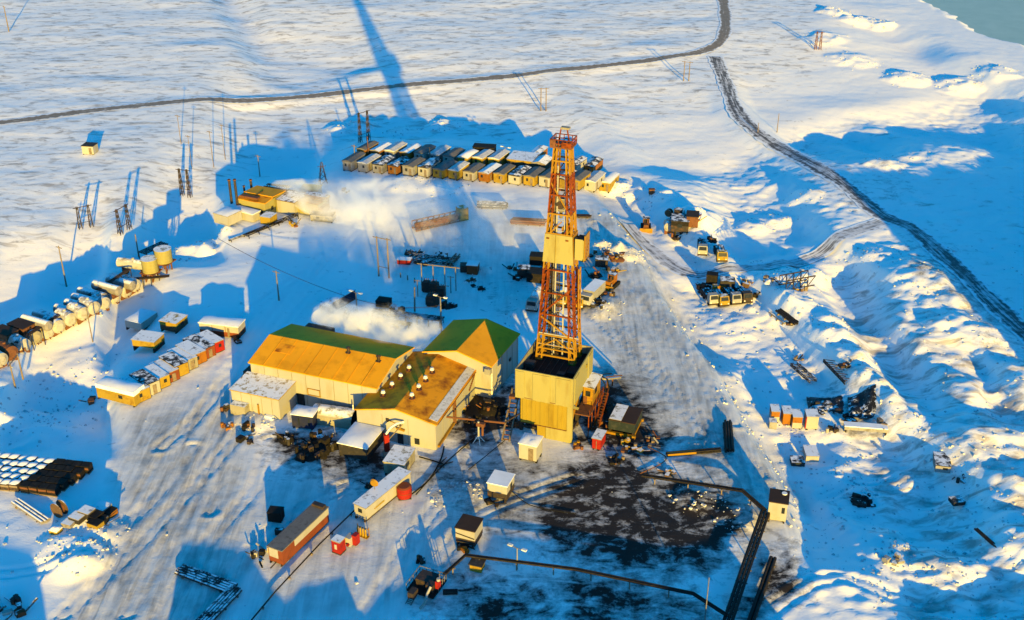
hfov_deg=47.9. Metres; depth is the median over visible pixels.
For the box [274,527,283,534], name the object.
scrap pile
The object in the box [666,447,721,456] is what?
pipe
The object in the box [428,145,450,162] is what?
house trailer
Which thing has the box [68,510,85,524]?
store crate
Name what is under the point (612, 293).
scrap pile
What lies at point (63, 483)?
pallet crate
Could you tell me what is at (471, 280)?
scrap pile
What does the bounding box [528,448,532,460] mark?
door
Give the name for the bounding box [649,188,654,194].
crate
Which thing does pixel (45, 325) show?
fuel tank
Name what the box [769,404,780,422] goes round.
tool cabin
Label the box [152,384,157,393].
door
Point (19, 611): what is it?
scrap pile
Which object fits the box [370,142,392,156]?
house trailer
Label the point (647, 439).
scrap pile
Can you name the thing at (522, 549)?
lamp post
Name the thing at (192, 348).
row container
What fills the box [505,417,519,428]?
scrap pile
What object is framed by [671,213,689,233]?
engine unit
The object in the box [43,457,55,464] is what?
pallet crate
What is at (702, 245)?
flat truck
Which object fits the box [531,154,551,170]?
house trailer
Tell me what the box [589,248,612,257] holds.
scrap pile
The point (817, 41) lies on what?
frame pylon
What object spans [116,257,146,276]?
raised tank
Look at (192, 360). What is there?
row container
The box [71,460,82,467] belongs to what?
pallet crate
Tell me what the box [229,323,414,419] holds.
long hall
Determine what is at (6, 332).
machine crate
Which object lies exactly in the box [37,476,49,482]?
pallet crate
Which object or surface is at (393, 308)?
scrap pile
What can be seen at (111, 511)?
store crate
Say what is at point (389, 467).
door
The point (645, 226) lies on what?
bulldozer
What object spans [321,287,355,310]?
duct trailer
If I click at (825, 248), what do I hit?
side track
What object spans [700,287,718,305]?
flat truck
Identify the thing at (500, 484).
plant cabin
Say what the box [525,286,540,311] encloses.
tank truck
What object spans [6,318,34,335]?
machine crate
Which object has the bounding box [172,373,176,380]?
door
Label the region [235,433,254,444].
scrap pile
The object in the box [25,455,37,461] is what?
pallet crate
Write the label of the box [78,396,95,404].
scrap pile
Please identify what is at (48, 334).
fuel tank
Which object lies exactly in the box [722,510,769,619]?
pipeline
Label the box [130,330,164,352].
site trailer
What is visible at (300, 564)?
ground pipe
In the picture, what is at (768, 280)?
scrap pile
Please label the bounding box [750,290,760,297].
scrap pile
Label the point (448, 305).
scrap pile
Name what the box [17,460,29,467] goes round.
pallet crate
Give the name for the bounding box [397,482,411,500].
red drum
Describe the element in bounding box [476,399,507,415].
scrap pile
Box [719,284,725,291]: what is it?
crate
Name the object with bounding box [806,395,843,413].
tarpaulin
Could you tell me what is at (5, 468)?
pallet crate
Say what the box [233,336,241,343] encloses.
scrap pile
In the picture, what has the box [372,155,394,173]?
house trailer
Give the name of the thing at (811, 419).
tool cabin
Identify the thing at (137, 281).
fuel tank
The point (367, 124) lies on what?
frame pylon
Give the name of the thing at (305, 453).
scrap pile
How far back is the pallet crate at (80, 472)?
201.12 m
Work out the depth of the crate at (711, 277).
275.87 m
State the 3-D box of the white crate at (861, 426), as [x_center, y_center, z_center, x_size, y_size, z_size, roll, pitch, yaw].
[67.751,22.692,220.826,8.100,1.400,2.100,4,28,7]
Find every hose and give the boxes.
[412,446,444,494]
[415,437,474,494]
[419,456,442,463]
[468,440,504,469]
[512,491,575,513]
[640,446,666,473]
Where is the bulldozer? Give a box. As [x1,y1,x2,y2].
[640,216,652,232]
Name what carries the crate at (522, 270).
on the snow ground at (178, 464)
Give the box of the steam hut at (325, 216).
[310,210,335,222]
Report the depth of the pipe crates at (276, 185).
320.84 m
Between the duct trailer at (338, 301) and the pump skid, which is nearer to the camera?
the pump skid
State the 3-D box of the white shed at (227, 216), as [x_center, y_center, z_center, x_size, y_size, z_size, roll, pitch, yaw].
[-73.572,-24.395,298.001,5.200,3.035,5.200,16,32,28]
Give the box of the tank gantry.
[134,275,168,288]
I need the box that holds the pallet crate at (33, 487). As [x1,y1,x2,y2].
[28,481,41,494]
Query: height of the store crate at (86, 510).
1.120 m
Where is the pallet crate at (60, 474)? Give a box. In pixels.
[54,471,66,477]
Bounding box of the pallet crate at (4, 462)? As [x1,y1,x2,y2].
[0,459,11,465]
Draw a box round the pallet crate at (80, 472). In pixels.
[72,467,85,479]
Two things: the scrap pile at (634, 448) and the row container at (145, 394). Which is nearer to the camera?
the scrap pile at (634, 448)
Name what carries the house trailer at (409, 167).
on the snow ground at (178, 464)
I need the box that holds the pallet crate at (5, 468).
[0,466,11,471]
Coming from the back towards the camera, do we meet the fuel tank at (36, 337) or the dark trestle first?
the dark trestle
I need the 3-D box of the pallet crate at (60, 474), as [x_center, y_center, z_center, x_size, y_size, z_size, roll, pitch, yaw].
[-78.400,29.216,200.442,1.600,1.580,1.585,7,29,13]
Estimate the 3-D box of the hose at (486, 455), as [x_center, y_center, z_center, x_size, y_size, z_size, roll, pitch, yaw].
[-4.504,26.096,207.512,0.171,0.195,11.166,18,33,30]
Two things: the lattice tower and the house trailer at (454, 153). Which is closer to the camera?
the lattice tower
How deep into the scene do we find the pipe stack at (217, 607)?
172.44 m
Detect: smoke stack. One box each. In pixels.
[227,179,232,203]
[233,179,238,204]
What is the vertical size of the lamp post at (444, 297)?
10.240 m
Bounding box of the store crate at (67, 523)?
[61,518,74,528]
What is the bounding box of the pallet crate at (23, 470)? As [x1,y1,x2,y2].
[17,467,29,474]
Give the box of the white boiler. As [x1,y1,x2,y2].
[664,218,670,233]
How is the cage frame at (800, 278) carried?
on the snow ground at (178, 464)
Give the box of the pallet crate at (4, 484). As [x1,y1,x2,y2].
[0,478,12,491]
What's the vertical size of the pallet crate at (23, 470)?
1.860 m
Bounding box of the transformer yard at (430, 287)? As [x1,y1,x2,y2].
[414,263,459,306]
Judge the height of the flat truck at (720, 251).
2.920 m
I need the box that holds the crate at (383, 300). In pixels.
[375,296,391,307]
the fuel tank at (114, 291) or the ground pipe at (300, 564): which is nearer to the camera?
the ground pipe at (300, 564)
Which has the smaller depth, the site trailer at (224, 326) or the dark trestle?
the site trailer at (224, 326)
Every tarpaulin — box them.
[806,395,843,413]
[848,384,875,417]
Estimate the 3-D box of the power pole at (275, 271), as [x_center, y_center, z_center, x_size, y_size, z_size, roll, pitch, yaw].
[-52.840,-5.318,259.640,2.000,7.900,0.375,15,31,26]
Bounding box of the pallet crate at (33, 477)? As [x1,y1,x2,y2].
[27,474,40,481]
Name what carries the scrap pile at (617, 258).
on the snow ground at (178, 464)
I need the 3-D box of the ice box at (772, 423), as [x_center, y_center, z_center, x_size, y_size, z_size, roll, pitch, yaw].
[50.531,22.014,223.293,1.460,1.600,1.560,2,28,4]
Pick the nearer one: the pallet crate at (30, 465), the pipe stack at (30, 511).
the pipe stack at (30, 511)
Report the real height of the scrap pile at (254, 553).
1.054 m
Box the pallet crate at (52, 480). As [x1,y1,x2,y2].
[46,477,58,483]
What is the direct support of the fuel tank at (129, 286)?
on the snow ground at (178, 464)
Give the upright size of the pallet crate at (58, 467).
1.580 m
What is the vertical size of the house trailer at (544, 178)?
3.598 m
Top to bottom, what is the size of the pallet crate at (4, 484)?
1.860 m
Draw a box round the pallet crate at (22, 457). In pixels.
[16,455,27,460]
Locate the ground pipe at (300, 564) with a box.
[251,510,353,619]
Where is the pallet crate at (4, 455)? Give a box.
[0,452,11,459]
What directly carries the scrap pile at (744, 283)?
on the snow ground at (178, 464)
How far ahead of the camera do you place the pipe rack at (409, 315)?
251.82 m
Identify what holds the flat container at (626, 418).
on the snow ground at (178, 464)
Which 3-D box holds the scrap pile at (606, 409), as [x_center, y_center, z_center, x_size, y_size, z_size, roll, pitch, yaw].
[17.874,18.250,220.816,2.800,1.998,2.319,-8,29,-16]
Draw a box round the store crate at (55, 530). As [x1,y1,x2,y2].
[48,525,62,534]
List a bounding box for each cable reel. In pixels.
[50,499,67,517]
[665,208,672,216]
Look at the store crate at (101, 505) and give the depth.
192.02 m
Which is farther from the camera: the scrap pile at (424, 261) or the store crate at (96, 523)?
the scrap pile at (424, 261)
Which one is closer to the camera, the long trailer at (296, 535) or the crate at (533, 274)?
the long trailer at (296, 535)
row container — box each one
[95,376,143,406]
[119,375,151,401]
[129,369,160,395]
[140,363,170,388]
[149,359,179,382]
[158,351,189,376]
[167,347,198,370]
[175,340,206,364]
[182,334,215,358]
[197,330,224,352]
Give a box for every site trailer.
[124,308,157,329]
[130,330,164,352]
[158,312,187,333]
[198,315,245,336]
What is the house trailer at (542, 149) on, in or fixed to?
on the snow ground at (178, 464)
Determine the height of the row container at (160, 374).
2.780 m
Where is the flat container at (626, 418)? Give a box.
[606,404,643,438]
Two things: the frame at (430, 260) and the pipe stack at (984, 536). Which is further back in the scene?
the frame at (430, 260)
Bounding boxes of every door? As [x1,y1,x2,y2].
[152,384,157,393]
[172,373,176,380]
[297,393,304,404]
[387,465,391,473]
[397,433,403,443]
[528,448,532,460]
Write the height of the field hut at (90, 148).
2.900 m
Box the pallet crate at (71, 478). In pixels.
[63,472,77,485]
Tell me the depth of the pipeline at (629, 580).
177.05 m
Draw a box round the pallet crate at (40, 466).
[35,463,47,470]
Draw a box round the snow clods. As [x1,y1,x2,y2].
[0,6,1023,619]
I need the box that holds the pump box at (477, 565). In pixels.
[468,558,485,572]
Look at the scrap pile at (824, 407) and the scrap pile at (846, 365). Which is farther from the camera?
the scrap pile at (846, 365)
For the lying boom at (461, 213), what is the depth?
298.60 m
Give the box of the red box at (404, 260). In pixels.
[396,256,411,264]
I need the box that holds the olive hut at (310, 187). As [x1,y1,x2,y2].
[299,184,321,192]
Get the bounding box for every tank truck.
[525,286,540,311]
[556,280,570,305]
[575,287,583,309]
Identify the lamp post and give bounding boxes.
[349,289,362,330]
[433,294,446,331]
[507,543,526,569]
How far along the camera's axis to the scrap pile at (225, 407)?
220.58 m
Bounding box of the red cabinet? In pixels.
[592,428,606,450]
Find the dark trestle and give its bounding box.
[138,241,167,258]
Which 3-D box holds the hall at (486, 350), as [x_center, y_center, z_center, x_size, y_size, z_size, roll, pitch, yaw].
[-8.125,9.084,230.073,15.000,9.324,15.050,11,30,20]
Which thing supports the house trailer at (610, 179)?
on the snow ground at (178, 464)
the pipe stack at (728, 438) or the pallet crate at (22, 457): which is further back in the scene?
the pipe stack at (728, 438)
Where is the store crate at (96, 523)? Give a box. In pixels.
[86,518,104,529]
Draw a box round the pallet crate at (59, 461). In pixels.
[53,458,65,464]
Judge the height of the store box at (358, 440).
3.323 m
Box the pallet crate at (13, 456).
[8,453,20,459]
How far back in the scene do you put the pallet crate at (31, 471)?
200.80 m
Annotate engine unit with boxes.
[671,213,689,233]
[686,210,699,227]
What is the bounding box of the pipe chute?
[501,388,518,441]
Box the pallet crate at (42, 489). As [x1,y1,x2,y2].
[38,483,50,495]
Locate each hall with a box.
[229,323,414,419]
[422,319,519,397]
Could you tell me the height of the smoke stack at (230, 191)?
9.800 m
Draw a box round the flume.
[747,556,776,619]
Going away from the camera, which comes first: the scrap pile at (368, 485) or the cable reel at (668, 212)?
the scrap pile at (368, 485)
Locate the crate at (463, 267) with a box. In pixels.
[460,262,466,271]
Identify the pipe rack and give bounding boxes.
[14,268,131,350]
[370,308,444,327]
[374,317,411,328]
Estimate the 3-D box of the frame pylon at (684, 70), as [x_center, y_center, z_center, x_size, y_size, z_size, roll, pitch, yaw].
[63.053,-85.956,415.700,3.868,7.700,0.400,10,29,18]
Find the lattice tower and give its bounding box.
[318,163,326,184]
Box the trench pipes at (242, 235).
[228,221,282,241]
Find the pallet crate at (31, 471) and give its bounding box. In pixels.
[26,468,38,475]
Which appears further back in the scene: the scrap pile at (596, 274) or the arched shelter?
the scrap pile at (596, 274)
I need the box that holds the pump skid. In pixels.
[405,565,457,609]
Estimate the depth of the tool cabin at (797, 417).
223.09 m
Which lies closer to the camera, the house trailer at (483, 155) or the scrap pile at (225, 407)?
the scrap pile at (225, 407)
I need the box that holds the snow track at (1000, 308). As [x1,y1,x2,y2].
[707,56,1023,343]
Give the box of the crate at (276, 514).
[266,505,284,522]
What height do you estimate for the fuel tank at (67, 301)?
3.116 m
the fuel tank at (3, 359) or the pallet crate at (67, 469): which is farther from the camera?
the fuel tank at (3, 359)
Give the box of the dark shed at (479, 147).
[472,143,496,152]
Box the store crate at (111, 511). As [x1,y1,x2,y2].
[104,506,117,518]
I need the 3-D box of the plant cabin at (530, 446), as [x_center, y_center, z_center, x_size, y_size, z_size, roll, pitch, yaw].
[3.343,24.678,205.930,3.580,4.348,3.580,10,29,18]
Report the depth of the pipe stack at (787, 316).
257.43 m
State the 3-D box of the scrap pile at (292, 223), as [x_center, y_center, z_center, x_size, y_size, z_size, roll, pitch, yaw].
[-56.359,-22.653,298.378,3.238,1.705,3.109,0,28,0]
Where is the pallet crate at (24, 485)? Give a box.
[19,480,32,493]
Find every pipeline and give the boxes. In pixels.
[442,553,727,616]
[642,473,766,510]
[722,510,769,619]
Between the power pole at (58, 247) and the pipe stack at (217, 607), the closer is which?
the pipe stack at (217, 607)
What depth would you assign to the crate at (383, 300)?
257.96 m
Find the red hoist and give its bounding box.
[383,421,403,456]
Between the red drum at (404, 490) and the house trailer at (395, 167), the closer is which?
the red drum at (404, 490)
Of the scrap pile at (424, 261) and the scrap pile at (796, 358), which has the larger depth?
the scrap pile at (424, 261)
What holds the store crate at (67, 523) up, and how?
on the snow ground at (178, 464)
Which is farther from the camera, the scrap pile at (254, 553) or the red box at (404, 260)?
the red box at (404, 260)
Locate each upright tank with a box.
[139,255,160,282]
[153,245,175,273]
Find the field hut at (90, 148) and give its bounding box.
[81,142,98,154]
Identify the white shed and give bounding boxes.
[213,206,241,225]
[228,203,260,222]
[259,211,276,224]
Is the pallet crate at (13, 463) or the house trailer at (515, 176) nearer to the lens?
the pallet crate at (13, 463)
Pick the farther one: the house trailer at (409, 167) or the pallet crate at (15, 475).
the house trailer at (409, 167)
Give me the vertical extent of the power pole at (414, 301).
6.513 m
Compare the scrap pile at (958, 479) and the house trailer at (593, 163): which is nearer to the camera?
the scrap pile at (958, 479)
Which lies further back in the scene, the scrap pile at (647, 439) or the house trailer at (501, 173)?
the house trailer at (501, 173)
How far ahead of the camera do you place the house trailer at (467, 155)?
336.64 m
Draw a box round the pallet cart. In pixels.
[220,421,233,430]
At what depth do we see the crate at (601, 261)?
276.27 m
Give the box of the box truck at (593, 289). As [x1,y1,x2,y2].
[581,279,605,306]
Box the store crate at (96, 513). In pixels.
[87,509,103,520]
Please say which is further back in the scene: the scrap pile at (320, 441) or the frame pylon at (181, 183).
the frame pylon at (181, 183)
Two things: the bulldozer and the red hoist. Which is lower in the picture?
the red hoist
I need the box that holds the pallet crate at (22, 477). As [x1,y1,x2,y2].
[18,474,29,481]
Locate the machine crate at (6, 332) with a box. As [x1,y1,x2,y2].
[0,324,18,341]
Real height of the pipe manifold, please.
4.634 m
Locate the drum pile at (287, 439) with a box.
[272,430,295,445]
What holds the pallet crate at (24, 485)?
on the snow ground at (178, 464)
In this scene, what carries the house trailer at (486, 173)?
on the snow ground at (178, 464)
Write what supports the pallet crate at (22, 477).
on the snow ground at (178, 464)
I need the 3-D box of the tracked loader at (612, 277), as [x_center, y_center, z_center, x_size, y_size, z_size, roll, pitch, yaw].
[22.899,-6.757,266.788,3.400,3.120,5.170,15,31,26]
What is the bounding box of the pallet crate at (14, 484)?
[9,479,21,491]
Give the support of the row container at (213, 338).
on the snow ground at (178, 464)
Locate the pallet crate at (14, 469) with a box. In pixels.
[9,467,20,472]
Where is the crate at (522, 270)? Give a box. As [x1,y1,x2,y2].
[517,265,529,277]
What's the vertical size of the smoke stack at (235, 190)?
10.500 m
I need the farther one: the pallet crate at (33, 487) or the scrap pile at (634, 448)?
the scrap pile at (634, 448)
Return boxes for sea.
[922,0,1023,44]
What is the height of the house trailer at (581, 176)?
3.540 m
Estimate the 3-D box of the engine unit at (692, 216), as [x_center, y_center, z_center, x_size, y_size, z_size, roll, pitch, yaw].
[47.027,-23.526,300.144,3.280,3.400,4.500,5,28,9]
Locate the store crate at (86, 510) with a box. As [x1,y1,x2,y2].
[77,505,95,519]
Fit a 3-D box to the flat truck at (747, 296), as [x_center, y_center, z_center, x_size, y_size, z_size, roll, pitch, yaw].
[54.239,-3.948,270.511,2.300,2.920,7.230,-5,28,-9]
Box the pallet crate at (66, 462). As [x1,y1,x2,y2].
[62,459,74,465]
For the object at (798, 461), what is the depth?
213.29 m
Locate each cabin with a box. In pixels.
[290,405,318,430]
[331,534,345,555]
[382,444,415,475]
[454,513,483,547]
[486,470,514,502]
[518,432,543,462]
[767,488,789,523]
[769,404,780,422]
[780,405,792,425]
[791,409,802,429]
[803,409,818,429]
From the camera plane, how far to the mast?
168.00 m
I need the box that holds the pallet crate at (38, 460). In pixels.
[34,457,45,463]
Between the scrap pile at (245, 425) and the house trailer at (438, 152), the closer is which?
the scrap pile at (245, 425)
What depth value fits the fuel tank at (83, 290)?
262.22 m
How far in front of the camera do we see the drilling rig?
208.64 m
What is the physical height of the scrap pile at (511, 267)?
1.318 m
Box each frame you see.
[411,253,457,265]
[446,253,460,266]
[778,270,815,289]
[790,361,816,382]
[823,359,849,384]
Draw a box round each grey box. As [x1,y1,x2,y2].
[933,451,951,472]
[948,495,965,505]
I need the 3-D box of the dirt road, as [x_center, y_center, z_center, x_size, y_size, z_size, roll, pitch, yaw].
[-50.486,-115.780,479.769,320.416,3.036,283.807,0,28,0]
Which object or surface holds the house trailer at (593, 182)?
on the snow ground at (178, 464)
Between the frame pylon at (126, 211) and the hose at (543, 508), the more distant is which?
the frame pylon at (126, 211)
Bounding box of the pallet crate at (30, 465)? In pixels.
[25,462,37,468]
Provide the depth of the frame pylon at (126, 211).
294.97 m
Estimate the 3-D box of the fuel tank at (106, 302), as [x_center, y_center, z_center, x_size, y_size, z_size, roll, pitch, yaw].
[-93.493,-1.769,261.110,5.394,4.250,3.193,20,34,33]
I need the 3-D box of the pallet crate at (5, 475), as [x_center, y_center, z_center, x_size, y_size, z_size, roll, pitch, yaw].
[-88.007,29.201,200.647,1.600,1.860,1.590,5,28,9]
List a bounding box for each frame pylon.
[7,352,23,388]
[73,204,93,229]
[113,204,131,235]
[175,168,192,197]
[357,110,370,142]
[373,236,390,277]
[538,88,548,110]
[682,61,692,80]
[814,31,822,49]
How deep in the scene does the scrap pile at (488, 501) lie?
194.72 m
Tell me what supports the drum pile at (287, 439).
on the snow ground at (178, 464)
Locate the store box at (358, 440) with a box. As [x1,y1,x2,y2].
[337,422,384,461]
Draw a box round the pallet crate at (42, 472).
[36,470,48,475]
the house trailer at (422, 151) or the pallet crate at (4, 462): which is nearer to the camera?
the pallet crate at (4, 462)
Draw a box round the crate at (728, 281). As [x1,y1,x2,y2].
[720,276,734,287]
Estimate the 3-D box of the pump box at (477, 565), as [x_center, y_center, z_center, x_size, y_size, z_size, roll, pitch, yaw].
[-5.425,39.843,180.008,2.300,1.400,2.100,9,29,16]
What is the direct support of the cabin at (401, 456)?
on the snow ground at (178, 464)
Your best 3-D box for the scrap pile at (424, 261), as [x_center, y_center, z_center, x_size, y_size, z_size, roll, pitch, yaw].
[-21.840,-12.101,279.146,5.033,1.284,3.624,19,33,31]
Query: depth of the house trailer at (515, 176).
324.01 m
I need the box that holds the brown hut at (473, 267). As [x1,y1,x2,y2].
[466,260,479,274]
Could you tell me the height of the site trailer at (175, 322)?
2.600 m
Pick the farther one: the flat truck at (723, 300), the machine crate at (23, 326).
the flat truck at (723, 300)
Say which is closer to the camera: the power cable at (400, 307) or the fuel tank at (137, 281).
the power cable at (400, 307)
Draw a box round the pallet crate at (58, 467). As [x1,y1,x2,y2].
[53,464,65,471]
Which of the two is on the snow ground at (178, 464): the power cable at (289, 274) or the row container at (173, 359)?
the row container at (173, 359)
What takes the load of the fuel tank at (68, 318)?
on the snow ground at (178, 464)
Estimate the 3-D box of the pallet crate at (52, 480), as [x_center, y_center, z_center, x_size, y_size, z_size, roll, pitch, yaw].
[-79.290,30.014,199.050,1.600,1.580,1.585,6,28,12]
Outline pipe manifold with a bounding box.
[446,412,520,444]
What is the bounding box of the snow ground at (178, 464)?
[0,0,1023,619]
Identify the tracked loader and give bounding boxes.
[605,271,620,291]
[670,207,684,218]
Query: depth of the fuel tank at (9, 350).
236.84 m
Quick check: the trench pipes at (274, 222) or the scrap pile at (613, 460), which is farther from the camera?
the trench pipes at (274, 222)
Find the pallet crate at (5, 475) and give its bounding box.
[0,472,12,478]
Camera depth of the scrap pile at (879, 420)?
221.77 m
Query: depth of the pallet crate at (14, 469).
201.52 m
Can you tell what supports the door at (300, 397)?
in the long hall at (289, 368)
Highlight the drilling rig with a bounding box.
[515,126,621,443]
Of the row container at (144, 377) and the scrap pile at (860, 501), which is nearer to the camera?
the scrap pile at (860, 501)
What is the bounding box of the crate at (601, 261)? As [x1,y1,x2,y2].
[595,255,608,266]
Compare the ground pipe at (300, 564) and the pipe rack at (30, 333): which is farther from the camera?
the pipe rack at (30, 333)
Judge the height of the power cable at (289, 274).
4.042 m
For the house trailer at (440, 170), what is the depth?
325.86 m
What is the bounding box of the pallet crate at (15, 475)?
[8,473,21,478]
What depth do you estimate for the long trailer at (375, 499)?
193.18 m
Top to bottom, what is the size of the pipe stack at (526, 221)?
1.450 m
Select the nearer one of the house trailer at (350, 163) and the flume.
the flume
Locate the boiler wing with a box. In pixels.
[354,351,475,449]
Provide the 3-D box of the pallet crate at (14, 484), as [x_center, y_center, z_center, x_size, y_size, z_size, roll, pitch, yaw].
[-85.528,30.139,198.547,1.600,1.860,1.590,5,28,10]
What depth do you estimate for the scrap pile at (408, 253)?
282.88 m
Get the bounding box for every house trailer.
[342,151,365,171]
[356,140,378,156]
[357,153,380,172]
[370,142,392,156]
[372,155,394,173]
[384,141,407,159]
[387,156,410,175]
[399,143,421,158]
[402,157,425,176]
[413,144,435,160]
[417,157,440,177]
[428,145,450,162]
[432,159,457,178]
[442,147,465,160]
[447,161,469,180]
[457,149,478,165]
[462,162,484,181]
[472,149,494,165]
[478,163,501,182]
[488,149,509,165]
[493,164,515,184]
[506,150,539,168]
[508,165,531,185]
[523,166,544,186]
[531,145,547,155]
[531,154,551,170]
[538,167,560,187]
[556,168,576,187]
[568,156,586,171]
[572,170,590,190]
[583,156,603,172]
[584,170,605,192]
[599,172,619,193]
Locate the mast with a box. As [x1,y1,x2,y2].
[704,577,709,619]
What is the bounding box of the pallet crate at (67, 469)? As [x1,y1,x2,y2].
[62,465,74,472]
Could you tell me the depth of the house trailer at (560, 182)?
321.02 m
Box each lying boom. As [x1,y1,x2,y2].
[412,205,468,231]
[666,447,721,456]
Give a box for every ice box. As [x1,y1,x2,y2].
[768,418,776,428]
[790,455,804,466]
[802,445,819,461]
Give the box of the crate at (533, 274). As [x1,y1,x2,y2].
[526,266,545,283]
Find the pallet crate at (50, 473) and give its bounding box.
[45,470,57,476]
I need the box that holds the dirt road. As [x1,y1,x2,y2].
[0,0,732,124]
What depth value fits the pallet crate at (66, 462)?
203.18 m
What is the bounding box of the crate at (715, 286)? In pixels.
[712,284,718,288]
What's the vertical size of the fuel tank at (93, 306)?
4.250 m
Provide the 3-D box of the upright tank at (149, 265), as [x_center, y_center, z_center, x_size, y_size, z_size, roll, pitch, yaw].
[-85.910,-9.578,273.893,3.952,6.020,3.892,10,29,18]
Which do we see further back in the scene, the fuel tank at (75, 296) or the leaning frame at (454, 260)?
the leaning frame at (454, 260)
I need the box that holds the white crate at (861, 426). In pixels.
[843,421,887,434]
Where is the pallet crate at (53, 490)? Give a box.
[47,484,60,497]
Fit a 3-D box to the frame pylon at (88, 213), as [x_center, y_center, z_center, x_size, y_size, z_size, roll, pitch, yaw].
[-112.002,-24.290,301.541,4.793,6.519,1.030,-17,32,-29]
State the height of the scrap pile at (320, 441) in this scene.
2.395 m
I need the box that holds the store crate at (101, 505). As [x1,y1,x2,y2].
[91,500,111,510]
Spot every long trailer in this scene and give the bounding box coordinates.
[266,501,328,568]
[353,466,410,522]
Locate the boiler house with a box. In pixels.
[238,185,329,214]
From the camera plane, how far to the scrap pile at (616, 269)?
274.48 m
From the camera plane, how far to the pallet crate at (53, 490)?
196.87 m
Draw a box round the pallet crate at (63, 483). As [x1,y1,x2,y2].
[55,478,69,491]
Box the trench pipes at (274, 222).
[243,213,298,238]
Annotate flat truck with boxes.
[697,238,707,255]
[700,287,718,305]
[711,289,729,306]
[713,244,727,261]
[722,287,741,304]
[733,286,752,303]
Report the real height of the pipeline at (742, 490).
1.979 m
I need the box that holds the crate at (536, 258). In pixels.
[529,251,542,265]
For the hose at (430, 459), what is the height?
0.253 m
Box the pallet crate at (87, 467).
[80,461,93,473]
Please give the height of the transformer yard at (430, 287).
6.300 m
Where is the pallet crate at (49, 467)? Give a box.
[44,464,56,470]
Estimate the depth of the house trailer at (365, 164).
332.99 m
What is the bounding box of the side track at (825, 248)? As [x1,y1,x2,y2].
[618,218,890,278]
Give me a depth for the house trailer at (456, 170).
325.17 m
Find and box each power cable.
[218,238,353,298]
[357,299,439,307]
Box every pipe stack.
[11,498,49,523]
[174,563,237,592]
[196,585,241,619]
[477,201,507,209]
[510,217,546,226]
[573,214,591,218]
[723,419,734,452]
[768,311,785,324]
[775,308,798,324]
[974,528,996,547]
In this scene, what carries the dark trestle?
on the snow ground at (178, 464)
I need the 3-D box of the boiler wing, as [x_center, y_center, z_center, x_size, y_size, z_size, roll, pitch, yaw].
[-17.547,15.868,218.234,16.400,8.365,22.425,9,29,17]
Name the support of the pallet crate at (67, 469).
on the snow ground at (178, 464)
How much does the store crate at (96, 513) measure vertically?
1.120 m
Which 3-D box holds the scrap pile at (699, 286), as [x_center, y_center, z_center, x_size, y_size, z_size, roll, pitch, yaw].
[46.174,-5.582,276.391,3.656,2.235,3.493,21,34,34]
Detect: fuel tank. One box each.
[0,340,17,360]
[0,351,7,368]
[8,333,30,352]
[20,314,52,330]
[28,329,41,344]
[32,308,60,318]
[39,329,53,341]
[42,314,64,336]
[53,303,66,311]
[54,307,76,329]
[63,298,76,304]
[66,302,89,324]
[70,292,101,305]
[76,286,107,297]
[77,296,100,316]
[90,293,110,310]
[91,280,122,298]
[104,292,120,303]
[105,275,135,293]
[120,287,131,299]
[122,274,140,294]
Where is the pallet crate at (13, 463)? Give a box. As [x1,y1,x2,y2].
[8,460,19,466]
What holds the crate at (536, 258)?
on the snow ground at (178, 464)
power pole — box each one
[56,246,66,286]
[86,308,92,341]
[272,270,279,300]
[414,287,415,311]
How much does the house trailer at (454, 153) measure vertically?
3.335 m
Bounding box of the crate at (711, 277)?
[706,271,718,284]
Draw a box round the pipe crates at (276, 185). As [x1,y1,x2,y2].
[266,183,288,188]
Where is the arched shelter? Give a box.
[313,403,356,428]
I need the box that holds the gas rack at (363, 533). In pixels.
[357,524,369,538]
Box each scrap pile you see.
[0,594,21,619]
[12,597,37,617]
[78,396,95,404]
[99,514,119,525]
[220,403,229,411]
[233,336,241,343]
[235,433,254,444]
[241,420,254,431]
[245,548,264,567]
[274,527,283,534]
[289,218,300,226]
[294,441,326,462]
[300,429,338,455]
[360,481,372,488]
[388,306,404,316]
[404,248,424,256]
[413,256,429,266]
[416,555,425,564]
[434,250,447,259]
[437,457,452,472]
[441,300,457,309]
[457,543,474,553]
[463,413,480,429]
[464,274,476,283]
[471,284,485,290]
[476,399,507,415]
[484,497,506,507]
[502,263,516,270]
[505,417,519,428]
[508,273,521,280]
[573,440,583,449]
[585,266,602,278]
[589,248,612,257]
[591,296,606,308]
[597,401,612,412]
[597,419,608,428]
[600,266,625,271]
[604,284,614,296]
[608,252,624,262]
[608,453,624,464]
[621,437,649,452]
[645,431,659,445]
[657,467,676,477]
[671,232,682,240]
[695,282,710,292]
[707,235,717,243]
[740,277,753,287]
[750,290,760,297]
[763,275,777,285]
[792,354,803,360]
[794,284,807,291]
[808,400,840,414]
[825,424,838,432]
[838,359,851,368]
[841,413,857,421]
[849,492,875,507]
[876,417,886,429]
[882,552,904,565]
[952,474,965,483]

